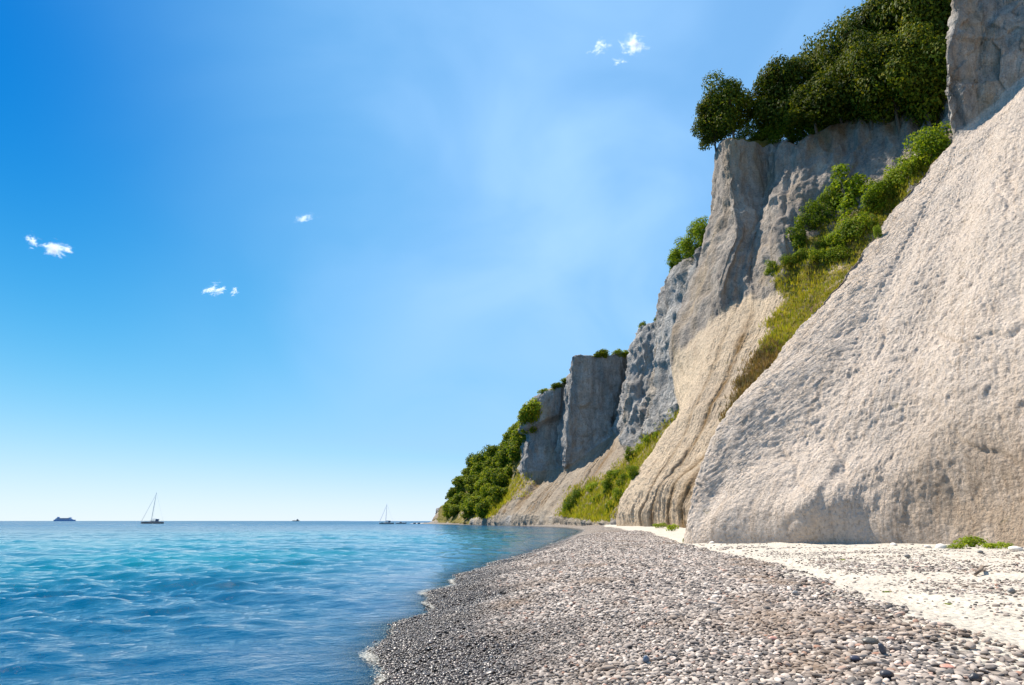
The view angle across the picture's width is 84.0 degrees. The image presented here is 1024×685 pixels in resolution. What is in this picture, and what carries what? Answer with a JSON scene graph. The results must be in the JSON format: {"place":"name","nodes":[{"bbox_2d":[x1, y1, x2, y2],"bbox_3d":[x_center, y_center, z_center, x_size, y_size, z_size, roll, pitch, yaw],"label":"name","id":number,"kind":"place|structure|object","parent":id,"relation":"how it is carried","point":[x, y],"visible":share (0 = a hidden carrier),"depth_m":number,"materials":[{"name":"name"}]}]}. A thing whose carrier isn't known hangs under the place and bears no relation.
{"place":"outdoors","nodes":[
{"label":"outdoors","id":0,"kind":"place"},
{"bbox_2d":[0,521,578,684],"bbox_3d":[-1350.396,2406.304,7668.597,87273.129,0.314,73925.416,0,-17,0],"label":"sea","id":1,"kind":"structure","parent":0,"point":[207,603],"depth_m":12.07,"materials":[{"name":"liquid"}]},
{"bbox_2d":[53,517,75,520],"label":"ferry","id":2,"kind":"object","parent":1,"relation":"on","point":[62,519],"visible":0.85,"depth_m":4955.08,"materials":[{"name":"metal"}]},
{"bbox_2d":[141,492,163,523],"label":"sailing boat","id":3,"kind":"object","parent":1,"relation":"on","point":[154,521],"visible":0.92,"depth_m":316.11,"materials":[{"name":"grey wood"}]},
{"bbox_2d":[359,535,572,684],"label":"swash foam","id":4,"kind":"object","parent":1,"relation":"on","point":[365,655],"visible":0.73,"depth_m":6.33,"materials":[{"name":"beige"}]},
{"bbox_2d":[0,0,867,520],"label":"sky","id":5,"kind":"structure","parent":0,"point":[261,260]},
{"bbox_2d":[430,247,701,525],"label":"cliff","id":6,"kind":"structure","parent":0,"point":[598,415],"depth_m":170.69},
{"bbox_2d":[442,503,455,518],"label":"scrub tree","id":7,"kind":"object","parent":6,"relation":"on","point":[446,506],"visible":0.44,"depth_m":258.53,"materials":[{"name":"green plant"}]},
{"bbox_2d":[448,487,456,497],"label":"scrub tree","id":8,"kind":"object","parent":6,"relation":"on","point":[452,490],"visible":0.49,"depth_m":278.70,"materials":[{"name":"green plant"}]},
{"bbox_2d":[447,505,459,516],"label":"scrub tree","id":9,"kind":"object","parent":6,"relation":"on","point":[453,511],"visible":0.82,"depth_m":247.70,"materials":[{"name":"green plant"}]},
{"bbox_2d":[451,475,465,491],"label":"scrub tree","id":10,"kind":"object","parent":6,"relation":"on","point":[456,482],"visible":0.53,"depth_m":271.11,"materials":[{"name":"green plant"}]},
{"bbox_2d":[451,493,466,505],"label":"scrub tree","id":11,"kind":"object","parent":6,"relation":"on","point":[457,499],"visible":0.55,"depth_m":256.59,"materials":[{"name":"green plant"}]},
{"bbox_2d":[459,505,472,519],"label":"scrub tree","id":12,"kind":"object","parent":6,"relation":"on","point":[465,515],"visible":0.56,"depth_m":222.73,"materials":[{"name":"green plant"}]},
{"bbox_2d":[465,452,474,466],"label":"scrub tree","id":13,"kind":"object","parent":6,"relation":"on","point":[468,462],"visible":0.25,"depth_m":280.16,"materials":[{"name":"green plant"}]},
{"bbox_2d":[464,482,475,495],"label":"scrub tree","id":14,"kind":"object","parent":6,"relation":"on","point":[470,488],"visible":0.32,"depth_m":253.65,"materials":[{"name":"green plant"}]},
{"bbox_2d":[462,473,478,487],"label":"scrub tree","id":15,"kind":"object","parent":6,"relation":"on","point":[469,478],"visible":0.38,"depth_m":258.48,"materials":[{"name":"green plant"}]},
{"bbox_2d":[463,495,483,513],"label":"scrub tree","id":16,"kind":"object","parent":6,"relation":"on","point":[472,501],"visible":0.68,"depth_m":220.56,"materials":[{"name":"green plant"}]},
{"bbox_2d":[469,461,483,474],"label":"scrub tree","id":17,"kind":"object","parent":6,"relation":"on","point":[476,468],"visible":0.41,"depth_m":262.36,"materials":[{"name":"green plant"}]},
{"bbox_2d":[470,449,486,469],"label":"scrub tree","id":18,"kind":"object","parent":6,"relation":"on","point":[478,457],"visible":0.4,"depth_m":265.11,"materials":[{"name":"green plant"}]},
{"bbox_2d":[473,480,483,492],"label":"scrub tree","id":19,"kind":"object","parent":6,"relation":"on","point":[477,484],"visible":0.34,"depth_m":240.44,"materials":[{"name":"green plant"}]},
{"bbox_2d":[473,498,495,518],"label":"scrub tree","id":20,"kind":"object","parent":6,"relation":"on","point":[482,507],"visible":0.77,"depth_m":195.50,"materials":[{"name":"green plant"}]},
{"bbox_2d":[479,482,493,497],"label":"scrub tree","id":21,"kind":"object","parent":6,"relation":"on","point":[485,488],"visible":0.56,"depth_m":223.00,"materials":[{"name":"green plant"}]},
{"bbox_2d":[481,457,491,469],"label":"scrub tree","id":22,"kind":"object","parent":6,"relation":"on","point":[487,463],"visible":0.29,"depth_m":248.19,"materials":[{"name":"green plant"}]},
{"bbox_2d":[479,476,493,487],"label":"scrub tree","id":23,"kind":"object","parent":6,"relation":"on","point":[484,480],"visible":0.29,"depth_m":234.17,"materials":[{"name":"green plant"}]},
{"bbox_2d":[485,467,495,484],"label":"scrub tree","id":24,"kind":"object","parent":6,"relation":"on","point":[488,474],"visible":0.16,"depth_m":235.00,"materials":[{"name":"green plant"}]},
{"bbox_2d":[483,444,498,460],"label":"scrub tree","id":25,"kind":"object","parent":6,"relation":"on","point":[492,449],"visible":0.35,"depth_m":253.22,"materials":[{"name":"green plant"}]},
{"bbox_2d":[489,485,507,504],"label":"scrub tree","id":26,"kind":"object","parent":6,"relation":"on","point":[498,492],"visible":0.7,"depth_m":197.25,"materials":[{"name":"green plant"}]},
{"bbox_2d":[490,466,510,487],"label":"scrub tree","id":27,"kind":"object","parent":6,"relation":"on","point":[497,475],"visible":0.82,"depth_m":218.98,"materials":[{"name":"green plant"}]},
{"bbox_2d":[495,445,509,467],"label":"scrub tree","id":28,"kind":"object","parent":6,"relation":"on","point":[502,461],"visible":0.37,"depth_m":230.13,"materials":[{"name":"green plant"}]},
{"bbox_2d":[474,472,536,519],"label":"grass","id":29,"kind":"structure","parent":6,"relation":"on","point":[505,500],"depth_m":189.29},
{"bbox_2d":[501,428,511,444],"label":"scrub tree","id":30,"kind":"object","parent":6,"relation":"on","point":[506,436],"visible":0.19,"depth_m":233.22,"materials":[{"name":"green plant"}]},
{"bbox_2d":[501,460,512,479],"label":"scrub tree","id":31,"kind":"object","parent":6,"relation":"on","point":[509,472],"visible":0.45,"depth_m":221.46,"materials":[{"name":"green plant"}]},
{"bbox_2d":[504,441,521,462],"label":"scrub tree","id":32,"kind":"object","parent":6,"relation":"on","point":[513,452],"visible":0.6,"depth_m":216.59,"materials":[{"name":"green plant"}]},
{"bbox_2d":[509,425,525,445],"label":"scrub tree","id":33,"kind":"object","parent":6,"relation":"on","point":[517,435],"visible":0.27,"depth_m":213.85,"materials":[{"name":"green plant"}]},
{"bbox_2d":[518,419,536,434],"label":"scrub tree","id":34,"kind":"object","parent":6,"relation":"on","point":[530,430],"visible":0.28,"depth_m":197.36,"materials":[{"name":"green plant"}]},
{"bbox_2d":[518,397,542,422],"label":"scrub tree","id":35,"kind":"object","parent":6,"relation":"on","point":[530,408],"visible":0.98,"depth_m":195.33,"materials":[{"name":"green plant"}]},
{"bbox_2d":[550,382,565,388],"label":"clifftop bush","id":36,"kind":"object","parent":6,"relation":"on","point":[554,385],"visible":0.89,"depth_m":201.22,"materials":[{"name":"green plant"}]},
{"bbox_2d":[563,488,584,513],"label":"shrub","id":37,"kind":"object","parent":6,"relation":"on","point":[571,502],"visible":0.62,"depth_m":128.77,"materials":[{"name":"green plant"}]},
{"bbox_2d":[585,481,598,493],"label":"shrub","id":38,"kind":"object","parent":6,"relation":"on","point":[593,484],"visible":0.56,"depth_m":122.78,"materials":[{"name":"green plant"}]},
{"bbox_2d":[593,349,609,357],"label":"clifftop bush","id":39,"kind":"object","parent":6,"relation":"on","point":[601,352],"visible":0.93,"depth_m":183.00,"materials":[{"name":"green plant"}]},
{"bbox_2d":[601,475,613,494],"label":"shrub","id":40,"kind":"object","parent":6,"relation":"on","point":[606,482],"visible":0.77,"depth_m":102.80,"materials":[{"name":"green plant"}]},
{"bbox_2d":[605,501,614,515],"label":"shrub","id":41,"kind":"object","parent":6,"relation":"on","point":[611,506],"visible":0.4,"depth_m":86.52,"materials":[{"name":"green plant"}]},
{"bbox_2d":[606,469,624,478],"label":"shrub","id":42,"kind":"object","parent":6,"relation":"on","point":[612,472],"visible":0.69,"depth_m":114.97,"materials":[{"name":"green plant"}]},
{"bbox_2d":[553,406,678,522],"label":"grass","id":43,"kind":"structure","parent":6,"relation":"on","point":[590,509],"depth_m":107.05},
{"bbox_2d":[612,487,624,503],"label":"shrub","id":44,"kind":"object","parent":6,"relation":"on","point":[618,493],"visible":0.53,"depth_m":85.80,"materials":[{"name":"green plant"}]},
{"bbox_2d":[611,348,628,358],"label":"clifftop bush","id":45,"kind":"object","parent":6,"relation":"on","point":[620,351],"visible":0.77,"depth_m":184.66,"materials":[{"name":"green plant"}]},
{"bbox_2d":[614,473,627,488],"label":"shrub","id":46,"kind":"object","parent":6,"relation":"on","point":[622,477],"visible":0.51,"depth_m":97.94,"materials":[{"name":"green plant"}]},
{"bbox_2d":[624,446,636,462],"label":"shrub","id":47,"kind":"object","parent":6,"relation":"on","point":[628,451],"visible":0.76,"depth_m":123.95,"materials":[{"name":"green plant"}]},
{"bbox_2d":[625,465,640,480],"bbox_3d":[12.563,13.486,58.404,1.872,1.862,1.952,-10,-20,28],"label":"shrub","id":48,"kind":"object","parent":6,"relation":"on","point":[633,473],"visible":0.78,"depth_m":58.33,"materials":[{"name":"green plant"}]},
{"bbox_2d":[640,435,650,444],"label":"shrub","id":49,"kind":"object","parent":6,"relation":"on","point":[645,438],"visible":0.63,"depth_m":115.74,"materials":[{"name":"green plant"}]},
{"bbox_2d":[666,248,681,271],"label":"clifftop bush","id":50,"kind":"object","parent":6,"relation":"on","point":[670,264],"visible":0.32,"depth_m":132.21,"materials":[{"name":"green plant"}]},
{"bbox_2d":[668,238,693,263],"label":"clifftop bush","id":51,"kind":"object","parent":6,"relation":"on","point":[675,253],"visible":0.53,"depth_m":127.99,"materials":[{"name":"green plant"}]},
{"bbox_2d":[678,223,701,257],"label":"clifftop bush","id":52,"kind":"object","parent":6,"relation":"on","point":[687,246],"visible":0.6,"depth_m":121.63,"materials":[{"name":"green plant"}]},
{"bbox_2d":[690,215,708,245],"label":"clifftop bush","id":53,"kind":"object","parent":6,"relation":"on","point":[699,227],"visible":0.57,"depth_m":117.58,"materials":[{"name":"green plant"}]},
{"bbox_2d":[358,522,1023,684],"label":"beach","id":54,"kind":"structure","parent":0,"point":[600,605],"depth_m":6.25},
{"bbox_2d":[653,522,666,527],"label":"beach plant","id":55,"kind":"object","parent":54,"relation":"on","point":[663,524],"visible":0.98,"depth_m":43.82,"materials":[{"name":"green plant"}]},
{"bbox_2d":[666,524,678,530],"bbox_3d":[10.868,12.533,38.539,1.020,0.541,0.726,4,-18,-13],"label":"beach plant","id":56,"kind":"object","parent":54,"relation":"on","point":[673,527],"visible":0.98,"depth_m":38.50,"materials":[{"name":"green plant"}]},
{"bbox_2d":[850,655,860,660],"bbox_3d":[2.372,2.181,3.932,0.071,0.039,0.053,0,-12,0],"label":"stone","id":57,"kind":"object","parent":54,"relation":"on","point":[855,658],"visible":1,"depth_m":3.92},
{"bbox_2d":[862,637,878,644],"bbox_3d":[2.715,2.265,4.313,0.119,0.061,0.088,0,-12,0],"label":"stone","id":58,"kind":"object","parent":54,"relation":"on","point":[869,640],"visible":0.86,"depth_m":4.29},
{"bbox_2d":[878,643,886,653],"bbox_3d":[2.637,2.183,4.051,0.051,0.088,0.034,-19,-11,-6],"label":"stone","id":59,"kind":"object","parent":54,"relation":"on","point":[882,648],"visible":0.97,"depth_m":4.04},
{"bbox_2d":[879,669,893,677],"bbox_3d":[2.312,2.046,3.507,0.083,0.052,0.059,0,-12,0],"label":"stone","id":60,"kind":"object","parent":54,"relation":"on","point":[884,673],"visible":0.94,"depth_m":3.49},
{"bbox_2d":[940,664,954,668],"bbox_3d":[2.805,2.088,3.664,0.090,0.027,0.066,0,-12,0],"label":"stone","id":61,"kind":"object","parent":54,"relation":"on","point":[946,666],"visible":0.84,"depth_m":3.65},
{"bbox_2d":[946,544,966,548],"bbox_3d":[12.038,5.531,15.410,0.383,0.164,0.538,-4,-18,12],"label":"beach plant","id":62,"kind":"object","parent":54,"relation":"on","point":[954,546],"visible":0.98,"depth_m":15.38,"materials":[{"name":"green plant"}]},
{"bbox_2d":[951,535,987,546],"bbox_3d":[13.262,5.758,16.443,1.113,0.369,0.792,6,-18,-19],"label":"beach plant","id":63,"kind":"object","parent":54,"relation":"on","point":[968,541],"visible":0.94,"depth_m":16.32,"materials":[{"name":"green plant"}]},
{"bbox_2d":[968,672,981,681],"bbox_3d":[2.732,1.976,3.353,0.074,0.053,0.050,0,-12,0],"label":"stone","id":64,"kind":"object","parent":54,"relation":"on","point":[973,676],"visible":0.91,"depth_m":3.34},
{"bbox_2d":[971,565,987,575],"bbox_3d":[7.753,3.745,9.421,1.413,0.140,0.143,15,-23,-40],"label":"driftwood branch","id":65,"kind":"object","parent":54,"relation":"on","point":[979,570],"visible":1,"depth_m":9.23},
{"bbox_2d":[980,543,1006,548],"bbox_3d":[12.826,5.439,15.203,0.718,0.197,0.510,7,-19,-22],"label":"beach plant","id":66,"kind":"object","parent":54,"relation":"on","point":[990,545],"visible":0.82,"depth_m":15.11,"materials":[{"name":"green plant"}]},
{"bbox_2d":[996,541,1013,548],"bbox_3d":[12.546,5.168,14.493,0.254,0.205,0.357,6,-18,-19],"label":"beach plant","id":67,"kind":"object","parent":54,"relation":"on","point":[1005,545],"visible":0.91,"depth_m":14.47,"materials":[{"name":"green plant"}]},
{"bbox_2d":[1008,546,1023,550],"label":"chalk lump","id":68,"kind":"object","parent":54,"relation":"on","point":[1015,548],"visible":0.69,"depth_m":13.78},
{"bbox_2d":[616,96,952,527],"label":"cliff","id":69,"kind":"structure","parent":0,"point":[763,192],"depth_m":75.53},
{"bbox_2d":[689,90,728,152],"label":"beech tree","id":70,"kind":"object","parent":69,"relation":"on","point":[704,142],"visible":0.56,"depth_m":98.57,"materials":[{"name":"green plant"}]},
{"bbox_2d":[693,68,755,144],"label":"beech tree","id":71,"kind":"object","parent":69,"relation":"on","point":[730,93],"visible":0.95,"depth_m":95.23,"materials":[{"name":"green plant"}]},
{"bbox_2d":[735,120,765,140],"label":"shrub","id":72,"kind":"object","parent":69,"relation":"on","point":[744,134],"visible":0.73,"depth_m":95.00,"materials":[{"name":"green plant"}]},
{"bbox_2d":[718,337,784,421],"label":"dry grass","id":73,"kind":"structure","parent":69,"relation":"on","point":[753,375],"depth_m":57.75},
{"bbox_2d":[748,125,780,140],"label":"shrub","id":74,"kind":"object","parent":69,"relation":"on","point":[765,130],"visible":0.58,"depth_m":93.92,"materials":[{"name":"green plant"}]},
{"bbox_2d":[749,78,785,137],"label":"beech tree","id":75,"kind":"object","parent":69,"relation":"on","point":[761,109],"visible":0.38,"depth_m":93.74,"materials":[{"name":"green plant"}]},
{"bbox_2d":[763,259,777,275],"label":"shrub","id":76,"kind":"object","parent":69,"relation":"on","point":[770,265],"visible":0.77,"depth_m":72.42,"materials":[{"name":"green plant"}]},
{"bbox_2d":[751,51,806,139],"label":"beech tree","id":77,"kind":"object","parent":69,"relation":"on","point":[787,70],"visible":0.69,"depth_m":92.48,"materials":[{"name":"green plant"}]},
{"bbox_2d":[766,120,803,144],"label":"shrub","id":78,"kind":"object","parent":69,"relation":"on","point":[776,137],"visible":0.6,"depth_m":91.13,"materials":[{"name":"green plant"}]},
{"bbox_2d":[779,253,799,266],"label":"shrub","id":79,"kind":"object","parent":69,"relation":"on","point":[785,259],"visible":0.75,"depth_m":70.92,"materials":[{"name":"green plant"}]},
{"bbox_2d":[785,215,808,250],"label":"shrub","id":80,"kind":"object","parent":69,"relation":"on","point":[799,239],"visible":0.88,"depth_m":72.42,"materials":[{"name":"green plant"}]},
{"bbox_2d":[792,246,808,261],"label":"shrub","id":81,"kind":"object","parent":69,"relation":"on","point":[799,252],"visible":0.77,"depth_m":70.61,"materials":[{"name":"green plant"}]},
{"bbox_2d":[776,32,833,135],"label":"beech tree","id":82,"kind":"object","parent":69,"relation":"on","point":[804,53],"visible":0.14,"depth_m":93.32,"materials":[{"name":"green plant"}]},
{"bbox_2d":[791,123,823,143],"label":"shrub","id":83,"kind":"object","parent":69,"relation":"on","point":[805,134],"visible":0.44,"depth_m":88.36,"materials":[{"name":"green plant"}]},
{"bbox_2d":[777,77,839,135],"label":"beech tree","id":84,"kind":"object","parent":69,"relation":"on","point":[801,114],"visible":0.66,"depth_m":85.90,"materials":[{"name":"green plant"}]},
{"bbox_2d":[804,247,826,260],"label":"shrub","id":85,"kind":"object","parent":69,"relation":"on","point":[821,253],"visible":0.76,"depth_m":68.95,"materials":[{"name":"green plant"}]},
{"bbox_2d":[794,198,837,230],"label":"shrub","id":86,"kind":"object","parent":69,"relation":"on","point":[815,209],"visible":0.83,"depth_m":74.11,"materials":[{"name":"green plant"}]},
{"bbox_2d":[800,48,848,83],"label":"beech tree","id":87,"kind":"object","parent":69,"relation":"on","point":[812,70],"visible":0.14,"depth_m":90.71,"materials":[{"name":"green plant"}]},
{"bbox_2d":[795,48,855,130],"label":"beech tree","id":88,"kind":"object","parent":69,"relation":"on","point":[821,73],"visible":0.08,"depth_m":85.33,"materials":[{"name":"green plant"}]},
{"bbox_2d":[816,185,840,211],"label":"shrub","id":89,"kind":"object","parent":69,"relation":"on","point":[822,199],"visible":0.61,"depth_m":75.35,"materials":[{"name":"green plant"}]},
{"bbox_2d":[816,229,841,251],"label":"shrub","id":90,"kind":"object","parent":69,"relation":"on","point":[829,237],"visible":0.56,"depth_m":69.00,"materials":[{"name":"green plant"}]},
{"bbox_2d":[819,245,852,264],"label":"shrub","id":91,"kind":"object","parent":69,"relation":"on","point":[832,254],"visible":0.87,"depth_m":66.47,"materials":[{"name":"green plant"}]},
{"bbox_2d":[804,27,890,129],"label":"beech tree","id":92,"kind":"object","parent":69,"relation":"on","point":[845,102],"visible":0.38,"depth_m":81.67,"materials":[{"name":"green plant"}]},
{"bbox_2d":[757,154,940,353],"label":"grass","id":93,"kind":"structure","parent":69,"relation":"on","point":[798,300],"depth_m":65.59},
{"bbox_2d":[827,163,871,216],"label":"shrub","id":94,"kind":"object","parent":69,"relation":"on","point":[848,191],"visible":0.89,"depth_m":73.14,"materials":[{"name":"green plant"}]},
{"bbox_2d":[813,0,890,82],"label":"beech tree","id":95,"kind":"object","parent":69,"relation":"on","point":[843,23],"visible":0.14,"depth_m":86.42,"materials":[{"name":"green plant"}]},
{"bbox_2d":[834,210,879,245],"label":"shrub","id":96,"kind":"object","parent":69,"relation":"on","point":[845,232],"visible":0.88,"depth_m":66.35,"materials":[{"name":"green plant"}]},
{"bbox_2d":[858,179,888,213],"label":"shrub","id":97,"kind":"object","parent":69,"relation":"on","point":[869,199],"visible":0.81,"depth_m":68.50,"materials":[{"name":"green plant"}]},
{"bbox_2d":[842,0,910,42],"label":"beech tree","id":98,"kind":"object","parent":69,"relation":"on","point":[870,9],"visible":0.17,"depth_m":82.93,"materials":[{"name":"green plant"}]},
{"bbox_2d":[875,174,900,199],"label":"shrub","id":99,"kind":"object","parent":69,"relation":"on","point":[883,181],"visible":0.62,"depth_m":68.78,"materials":[{"name":"green plant"}]},
{"bbox_2d":[837,27,945,134],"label":"beech tree","id":100,"kind":"object","parent":69,"relation":"on","point":[868,79],"visible":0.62,"depth_m":77.17,"materials":[{"name":"green plant"}]},
{"bbox_2d":[883,161,917,190],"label":"shrub","id":101,"kind":"object","parent":69,"relation":"on","point":[900,177],"visible":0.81,"depth_m":68.02,"materials":[{"name":"green plant"}]},
{"bbox_2d":[854,0,950,77],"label":"beech tree","id":102,"kind":"object","parent":69,"relation":"on","point":[907,18],"visible":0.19,"depth_m":76.79,"materials":[{"name":"green plant"}]},
{"bbox_2d":[878,21,947,129],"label":"beech tree","id":103,"kind":"object","parent":69,"relation":"on","point":[925,89],"visible":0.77,"depth_m":73.01,"materials":[{"name":"green plant"}]},
{"bbox_2d":[899,153,926,174],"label":"shrub","id":104,"kind":"object","parent":69,"relation":"on","point":[917,164],"visible":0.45,"depth_m":67.69,"materials":[{"name":"green plant"}]},
{"bbox_2d":[884,0,951,68],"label":"beech tree","id":105,"kind":"object","parent":69,"relation":"on","point":[938,16],"visible":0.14,"depth_m":75.18,"materials":[{"name":"green plant"}]},
{"bbox_2d":[892,120,952,168],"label":"shrub","id":106,"kind":"object","parent":69,"relation":"on","point":[935,144],"visible":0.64,"depth_m":67.19,"materials":[{"name":"green plant"}]},
{"bbox_2d":[684,0,1023,546],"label":"cliff","id":107,"kind":"structure","parent":0,"point":[880,399],"depth_m":23.42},
{"bbox_2d":[872,225,882,238],"bbox_3d":[20.953,-6.237,32.547,0.486,1.165,0.523,14,-22,-38],"label":"shrub","id":108,"kind":"object","parent":107,"relation":"on","point":[877,231],"visible":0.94,"depth_m":32.53,"materials":[{"name":"green plant"}]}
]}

